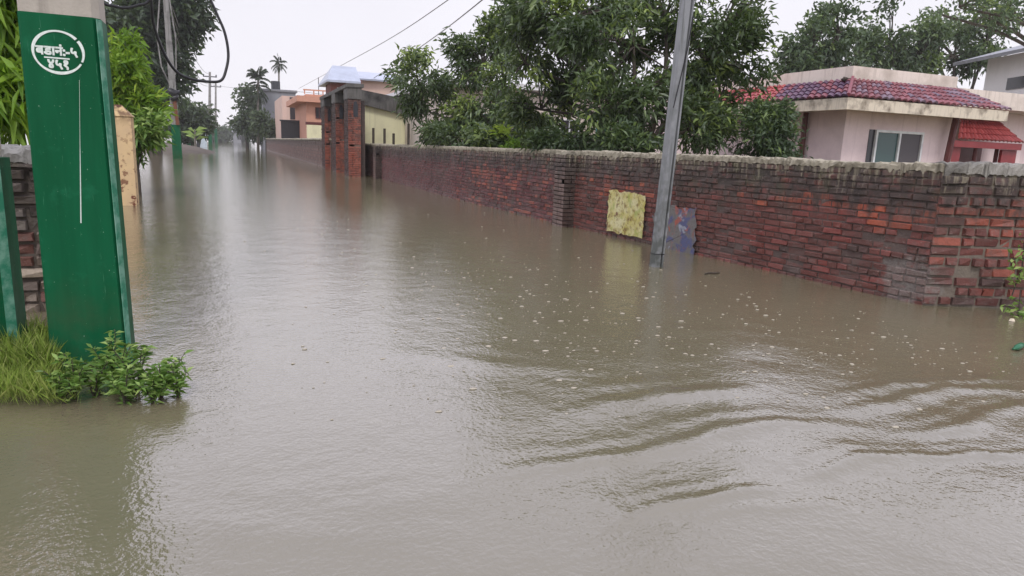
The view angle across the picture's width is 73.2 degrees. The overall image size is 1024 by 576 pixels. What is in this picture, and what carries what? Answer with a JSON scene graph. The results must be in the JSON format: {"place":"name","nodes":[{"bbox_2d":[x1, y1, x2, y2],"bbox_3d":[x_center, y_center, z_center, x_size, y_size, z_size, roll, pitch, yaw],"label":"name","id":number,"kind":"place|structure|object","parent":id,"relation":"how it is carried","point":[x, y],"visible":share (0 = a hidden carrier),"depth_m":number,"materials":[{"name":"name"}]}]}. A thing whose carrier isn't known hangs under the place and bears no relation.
{"place":"outdoors","nodes":[
{"label":"outdoors","id":0,"kind":"place"},
{"bbox_2d":[145,143,215,152],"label":"mud bank","id":1,"kind":"structure","parent":0,"point":[189,149],"depth_m":53.01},
{"bbox_2d":[300,0,447,87],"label":"cable","id":2,"kind":"object","parent":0,"point":[394,35],"visible":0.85,"depth_m":26.51,"materials":[{"name":"black rubber"}]},
{"bbox_2d":[0,134,1023,575],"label":"flood water","id":3,"kind":"structure","parent":0,"point":[262,446],"depth_m":3.05,"materials":[{"name":"brown liquid"}]},
{"bbox_2d":[1,144,45,312],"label":"rubble wall","id":4,"kind":"structure","parent":3,"relation":"on","point":[26,218],"depth_m":4.37,"materials":[{"name":"brick"}]},
{"bbox_2d":[39,369,86,403],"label":"weed","id":5,"kind":"object","parent":3,"relation":"on","point":[62,391],"visible":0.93,"depth_m":2.95,"materials":[{"name":"green plant"}]},
{"bbox_2d":[34,357,95,399],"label":"weed","id":6,"kind":"object","parent":3,"relation":"on","point":[76,377],"visible":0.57,"depth_m":3.00,"materials":[{"name":"green plant"}]},
{"bbox_2d":[51,349,136,397],"bbox_3d":[-1.856,0.412,3.063,0.328,0.268,0.244,6,12,17],"label":"weed","id":7,"kind":"object","parent":3,"relation":"on","point":[96,377],"visible":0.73,"depth_m":3.04,"materials":[{"name":"green plant"}]},
{"bbox_2d":[76,342,158,392],"bbox_3d":[-1.762,0.383,3.099,0.322,0.319,0.214,-2,12,-22],"label":"weed","id":8,"kind":"object","parent":3,"relation":"on","point":[123,361],"visible":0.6,"depth_m":3.07,"materials":[{"name":"green plant"}]},
{"bbox_2d":[86,329,153,368],"bbox_3d":[-1.779,0.365,3.145,0.391,0.334,0.235,12,15,40],"label":"weed","id":9,"kind":"object","parent":3,"relation":"on","point":[119,342],"visible":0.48,"depth_m":3.15,"materials":[{"name":"green plant"}]},
{"bbox_2d":[98,363,147,404],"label":"weed","id":10,"kind":"object","parent":3,"relation":"on","point":[118,386],"visible":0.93,"depth_m":2.99,"materials":[{"name":"green plant"}]},
{"bbox_2d":[114,104,138,205],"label":"gate pillar","id":11,"kind":"structure","parent":3,"relation":"on","point":[124,123],"depth_m":11.29,"materials":[{"name":"yellow paint"}]},
{"bbox_2d":[135,372,174,404],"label":"weed","id":12,"kind":"object","parent":3,"relation":"on","point":[152,392],"visible":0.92,"depth_m":3.00,"materials":[{"name":"green plant"}]},
{"bbox_2d":[132,350,192,398],"bbox_3d":[-1.561,0.424,3.105,0.223,0.252,0.261,8,13,25],"label":"weed","id":13,"kind":"object","parent":3,"relation":"on","point":[163,363],"visible":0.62,"depth_m":3.07,"materials":[{"name":"green plant"}]},
{"bbox_2d":[148,363,192,396],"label":"weed","id":14,"kind":"object","parent":3,"relation":"on","point":[179,381],"visible":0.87,"depth_m":3.08,"materials":[{"name":"green plant"}]},
{"bbox_2d":[266,138,331,168],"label":"brick wall","id":15,"kind":"structure","parent":3,"relation":"on","point":[308,150],"depth_m":42.15,"materials":[{"name":"concrete"}]},
{"bbox_2d":[319,83,364,176],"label":"brick gate wall","id":16,"kind":"structure","parent":3,"relation":"on","point":[343,117],"depth_m":24.84,"materials":[{"name":"brick"}]},
{"bbox_2d":[372,128,374,142],"bbox_3d":[-5.048,-4.790,25.111,0.088,2.022,0.087,-2,12,-22],"label":"fence post","id":17,"kind":"object","parent":3,"relation":"on","point":[373,135],"visible":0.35,"depth_m":24.94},
{"bbox_2d":[383,128,385,143],"bbox_3d":[-4.670,-4.806,25.262,0.088,2.021,0.087,-2,12,-22],"label":"fence post","id":18,"kind":"object","parent":3,"relation":"on","point":[384,136],"visible":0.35,"depth_m":25.09,"materials":[{"name":"grey metal"}]},
{"bbox_2d":[392,133,394,143],"bbox_3d":[-4.364,-4.742,25.401,0.089,1.865,0.087,-2,12,-22],"label":"fence post","id":19,"kind":"object","parent":3,"relation":"on","point":[393,138],"visible":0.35,"depth_m":25.23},
{"bbox_2d":[407,124,409,144],"bbox_3d":[-3.842,-4.944,25.571,0.094,2.234,0.087,-2,12,-22],"label":"fence post","id":20,"kind":"object","parent":3,"relation":"on","point":[408,134],"visible":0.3,"depth_m":25.40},
{"bbox_2d":[222,214,1023,430],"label":"rain bubbles","id":21,"kind":"object","parent":3,"relation":"on","point":[806,394],"visible":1,"depth_m":4.26,"materials":[{"name":"grey liquid"}]},
{"bbox_2d":[365,143,944,304],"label":"brick wall","id":22,"kind":"structure","parent":3,"relation":"on","point":[864,227],"depth_m":7.54,"materials":[{"name":"brick"}]},
{"bbox_2d":[606,190,645,237],"bbox_3d":[1.544,-1.021,9.418,0.008,0.609,0.878,-3,13,-26],"label":"poster","id":23,"kind":"object","parent":22,"relation":"attached to","point":[625,214],"visible":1,"depth_m":9.39,"materials":[{"name":"yellow paper"}]},
{"bbox_2d":[922,161,1023,308],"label":"brick wall","id":24,"kind":"structure","parent":3,"relation":"on","point":[979,225],"depth_m":5.66,"materials":[{"name":"red brick"}]},
{"bbox_2d":[1000,290,1023,318],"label":"creeper","id":25,"kind":"object","parent":24,"relation":"attached to","point":[1021,312],"visible":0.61,"depth_m":5.48,"materials":[{"name":"green plant"}]},
{"bbox_2d":[1006,233,1023,303],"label":"creeper","id":26,"kind":"object","parent":24,"relation":"attached to","point":[1021,257],"visible":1,"depth_m":5.49,"materials":[{"name":"green plant"}]},
{"bbox_2d":[1012,342,1023,349],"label":"plastic bottle","id":27,"kind":"object","parent":3,"relation":"on","point":[1019,346],"visible":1,"depth_m":4.44,"materials":[{"name":"green plastic"}]},
{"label":"soil mound","id":28,"kind":"structure","parent":3,"relation":"on","visible":0},
{"bbox_2d":[0,309,81,405],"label":"grass","id":29,"kind":"structure","parent":28,"relation":"on","point":[23,358],"depth_m":3.15,"materials":[{"name":"green plant"}]},
{"bbox_2d":[105,0,1023,127],"label":"sky","id":30,"kind":"structure","parent":0,"point":[313,36],"materials":[{"name":"white"}]},
{"label":"ground","id":31,"kind":"structure","parent":0,"visible":0},
{"bbox_2d":[0,140,27,346],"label":"pillar","id":32,"kind":"structure","parent":31,"relation":"on","point":[12,310],"depth_m":3.35,"materials":[{"name":"green paint"}]},
{"bbox_2d":[0,0,29,145],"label":"young ashoka tree","id":33,"kind":"object","parent":31,"relation":"on","point":[14,128],"visible":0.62,"depth_m":5.34,"materials":[{"name":"green plant"}]},
{"bbox_2d":[17,0,134,371],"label":"pillar","id":34,"kind":"structure","parent":31,"relation":"on","point":[72,127],"depth_m":3.23,"materials":[{"name":"green paint"}]},
{"bbox_2d":[104,0,150,8],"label":"cable","id":35,"kind":"object","parent":34,"relation":"hanging from","point":[128,7],"visible":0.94,"depth_m":3.69,"materials":[{"name":"black rubber"}]},
{"bbox_2d":[107,24,178,164],"bbox_3d":[-7.359,-2.973,13.379,1.735,4.109,1.493,-2,12,-22],"label":"young ashoka tree","id":36,"kind":"object","parent":31,"relation":"on","point":[133,89],"visible":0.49,"depth_m":12.96,"materials":[{"name":"green plant"}]},
{"bbox_2d":[131,106,177,195],"bbox_3d":[-7.092,-2.291,13.284,1.354,2.427,1.143,3,11,2],"label":"shrub","id":37,"kind":"object","parent":31,"relation":"on","point":[150,126],"visible":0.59,"depth_m":13.06,"materials":[{"name":"green plant"}]},
{"bbox_2d":[104,0,220,153],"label":"tree","id":38,"kind":"object","parent":31,"relation":"on","point":[193,17],"visible":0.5,"depth_m":42.21,"materials":[{"name":"green plant"}]},
{"bbox_2d":[157,0,182,158],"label":"utility pole","id":39,"kind":"object","parent":31,"relation":"on","point":[172,91],"visible":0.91,"depth_m":35.30,"materials":[{"name":"green paint"}]},
{"bbox_2d":[150,0,229,82],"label":"cable","id":40,"kind":"object","parent":39,"relation":"attached to","point":[167,58],"visible":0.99,"depth_m":4.14,"materials":[{"name":"black rubber"}]},
{"bbox_2d":[163,96,219,145],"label":"tree","id":41,"kind":"object","parent":31,"relation":"on","point":[194,115],"visible":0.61,"depth_m":66.84,"materials":[{"name":"green plant"}]},
{"bbox_2d":[182,126,207,146],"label":"banana plant","id":42,"kind":"object","parent":31,"relation":"on","point":[195,134],"visible":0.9,"depth_m":62.43,"materials":[{"name":"green plant"}]},
{"bbox_2d":[197,135,206,146],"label":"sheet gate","id":43,"kind":"structure","parent":31,"relation":"on","point":[203,143],"depth_m":85.17,"materials":[{"name":"white metal"}]},
{"bbox_2d":[191,103,219,136],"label":"tree","id":44,"kind":"object","parent":31,"relation":"on","point":[206,110],"depth_m":168.92,"materials":[{"name":"green plant"}]},
{"bbox_2d":[203,72,216,145],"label":"utility pole","id":45,"kind":"object","parent":31,"relation":"on","point":[209,107],"visible":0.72,"depth_m":104.79,"materials":[{"name":"green paint"}]},
{"bbox_2d":[171,6,207,73],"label":"cable","id":46,"kind":"object","parent":45,"relation":"hanging from","point":[179,27],"visible":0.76,"depth_m":40.32,"materials":[{"name":"black rubber"}]},
{"bbox_2d":[211,83,220,143],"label":"utility pole","id":47,"kind":"object","parent":31,"relation":"on","point":[215,131],"visible":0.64,"depth_m":135.92,"materials":[{"name":"green paint"}]},
{"bbox_2d":[207,125,233,142],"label":"tree","id":48,"kind":"object","parent":31,"relation":"on","point":[224,135],"visible":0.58,"depth_m":206.43,"materials":[{"name":"green plant"}]},
{"bbox_2d":[231,127,240,142],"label":"distant house","id":49,"kind":"structure","parent":31,"relation":"on","point":[236,139],"depth_m":218.51,"materials":[{"name":"white concrete"}]},
{"bbox_2d":[224,122,250,142],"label":"tree","id":50,"kind":"object","parent":31,"relation":"on","point":[243,139],"visible":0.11,"depth_m":226.56,"materials":[{"name":"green plant"}]},
{"bbox_2d":[227,82,262,147],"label":"tree","id":51,"kind":"object","parent":31,"relation":"on","point":[240,121],"visible":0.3,"depth_m":89.56,"materials":[{"name":"green plant"}]},
{"bbox_2d":[245,66,270,149],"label":"palm tree","id":52,"kind":"object","parent":31,"relation":"on","point":[254,74],"visible":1,"depth_m":81.54,"materials":[{"name":"green plant"}]},
{"bbox_2d":[247,107,275,149],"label":"tree","id":53,"kind":"object","parent":31,"relation":"on","point":[260,127],"visible":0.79,"depth_m":79.81,"materials":[{"name":"green plant"}]},
{"bbox_2d":[259,81,296,149],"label":"grey building","id":54,"kind":"structure","parent":31,"relation":"on","point":[274,94],"depth_m":84.58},
{"bbox_2d":[270,53,286,80],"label":"palm tree","id":55,"kind":"object","parent":31,"relation":"on","point":[277,61],"visible":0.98,"depth_m":95.55,"materials":[{"name":"green plant"}]},
{"bbox_2d":[275,96,294,137],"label":"apartment block","id":56,"kind":"structure","parent":31,"relation":"on","point":[283,111],"depth_m":68.92,"materials":[{"name":"pink paint"}]},
{"bbox_2d":[290,97,294,118],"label":"stair window","id":57,"kind":"structure","parent":56,"relation":"in","point":[292,110],"depth_m":68.71,"materials":[{"name":"grey glass"}]},
{"bbox_2d":[280,120,299,137],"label":"sheet fence","id":58,"kind":"object","parent":31,"relation":"on","point":[290,128],"visible":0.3,"depth_m":59.67,"materials":[{"name":"grey metal"}]},
{"bbox_2d":[286,77,325,137],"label":"orange house","id":59,"kind":"structure","parent":31,"relation":"on","point":[307,107],"depth_m":54.63,"materials":[{"name":"paint"}]},
{"bbox_2d":[315,107,320,118],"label":"window","id":60,"kind":"structure","parent":59,"relation":"in","point":[317,109],"depth_m":54.60,"materials":[{"name":"grey glass"}]},
{"bbox_2d":[318,65,395,94],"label":"brick house","id":61,"kind":"structure","parent":31,"relation":"on","point":[335,77],"depth_m":42.53,"materials":[{"name":"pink paint"}]},
{"bbox_2d":[374,0,482,77],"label":"cable","id":62,"kind":"object","parent":61,"relation":"attached to","point":[446,28],"visible":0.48,"depth_m":22.64,"materials":[{"name":"black rubber"}]},
{"bbox_2d":[361,90,404,144],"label":"cream shed","id":63,"kind":"structure","parent":31,"relation":"on","point":[379,109],"depth_m":26.28,"materials":[{"name":"paint"}]},
{"bbox_2d":[412,117,549,148],"bbox_3d":[-1.193,-2.912,16.961,2.520,2.640,5.141,-4,13,-29],"label":"shrub","id":64,"kind":"object","parent":31,"relation":"on","point":[443,132],"visible":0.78,"depth_m":16.37,"materials":[{"name":"green plant"}]},
{"bbox_2d":[386,79,617,144],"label":"terrace house","id":65,"kind":"structure","parent":31,"relation":"on","point":[414,138],"depth_m":22.73,"materials":[{"name":"white paint"}]},
{"bbox_2d":[559,119,578,143],"bbox_3d":[1.878,-4.920,22.818,0.750,1.300,0.060,-2,12,-22],"label":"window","id":66,"kind":"structure","parent":65,"relation":"in","point":[565,120],"depth_m":22.73,"materials":[{"name":"grey glass"}]},
{"bbox_2d":[489,122,521,148],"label":"shrub","id":67,"kind":"object","parent":31,"relation":"on","point":[513,143],"visible":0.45,"depth_m":14.25,"materials":[{"name":"green plant"}]},
{"bbox_2d":[519,115,663,157],"bbox_3d":[1.312,-1.629,11.568,1.678,2.439,2.841,-8,15,-40],"label":"shrub","id":68,"kind":"object","parent":31,"relation":"on","point":[615,138],"visible":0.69,"depth_m":10.77,"materials":[{"name":"green plant"}]},
{"bbox_2d":[649,0,694,267],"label":"utility pole","id":69,"kind":"object","parent":31,"relation":"on","point":[678,77],"visible":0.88,"depth_m":6.97,"materials":[{"name":"grey concrete"}]},
{"bbox_2d":[648,126,712,154],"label":"compound wall","id":70,"kind":"structure","parent":31,"relation":"on","point":[680,152],"depth_m":16.71,"materials":[{"name":"pink paint"}]},
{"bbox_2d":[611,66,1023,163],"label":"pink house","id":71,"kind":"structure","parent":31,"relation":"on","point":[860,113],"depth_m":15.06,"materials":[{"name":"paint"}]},
{"bbox_2d":[871,130,924,162],"bbox_3d":[8.447,-2.863,15.154,1.440,1.140,0.060,-2,12,-22],"label":"window","id":72,"kind":"structure","parent":71,"relation":"in","point":[888,145],"depth_m":15.09,"materials":[{"name":"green glass"}]},
{"bbox_2d":[959,147,981,161],"bbox_3d":[11.753,-2.806,18.514,2.059,1.995,0.035,-2,12,-22],"label":"porch doorway","id":73,"kind":"structure","parent":71,"relation":"in","point":[966,154],"depth_m":18.53,"materials":[{"name":"red paint"}]},
{"bbox_2d":[771,0,879,74],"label":"tree","id":74,"kind":"object","parent":31,"relation":"on","point":[829,51],"visible":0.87,"depth_m":29.21,"materials":[{"name":"green plant"}]},
{"bbox_2d":[850,0,958,74],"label":"tree","id":75,"kind":"object","parent":31,"relation":"on","point":[896,52],"visible":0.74,"depth_m":33.09,"materials":[{"name":"green plant"}]},
{"bbox_2d":[907,3,1011,88],"bbox_3d":[24.051,-9.967,37.626,6.910,10.656,3.966,-2,12,-22],"label":"tree","id":76,"kind":"object","parent":31,"relation":"on","point":[983,46],"visible":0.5,"depth_m":36.70,"materials":[{"name":"green plant"}]},
{"bbox_2d":[920,0,1023,45],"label":"tree","id":77,"kind":"object","parent":31,"relation":"on","point":[1005,12],"visible":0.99,"depth_m":20.32,"materials":[{"name":"green plant"}]},
{"bbox_2d":[953,45,1023,93],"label":"white house","id":78,"kind":"structure","parent":31,"relation":"on","point":[1004,73],"depth_m":26.68,"materials":[{"name":"paint"}]},
{"bbox_2d":[1006,76,1023,89],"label":"window","id":79,"kind":"structure","parent":78,"relation":"in","point":[1015,82],"depth_m":26.11,"materials":[{"name":"grey glass"}]},
{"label":"garden ground","id":80,"kind":"structure","parent":0,"visible":0},
{"bbox_2d":[379,0,566,145],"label":"mango tree","id":81,"kind":"object","parent":80,"relation":"on","point":[415,103],"visible":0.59,"depth_m":18.60,"materials":[{"name":"green plant"}]},
{"bbox_2d":[471,0,788,154],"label":"mango tree","id":82,"kind":"object","parent":80,"relation":"on","point":[581,38],"visible":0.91,"depth_m":11.81,"materials":[{"name":"green plant"}]},
{"bbox_2d":[724,90,813,158],"bbox_3d":[4.255,-1.865,11.950,1.283,2.972,1.594,1,11,-6],"label":"shrub","id":83,"kind":"object","parent":80,"relation":"on","point":[770,129],"visible":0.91,"depth_m":11.42,"materials":[{"name":"green plant"}]}
]}

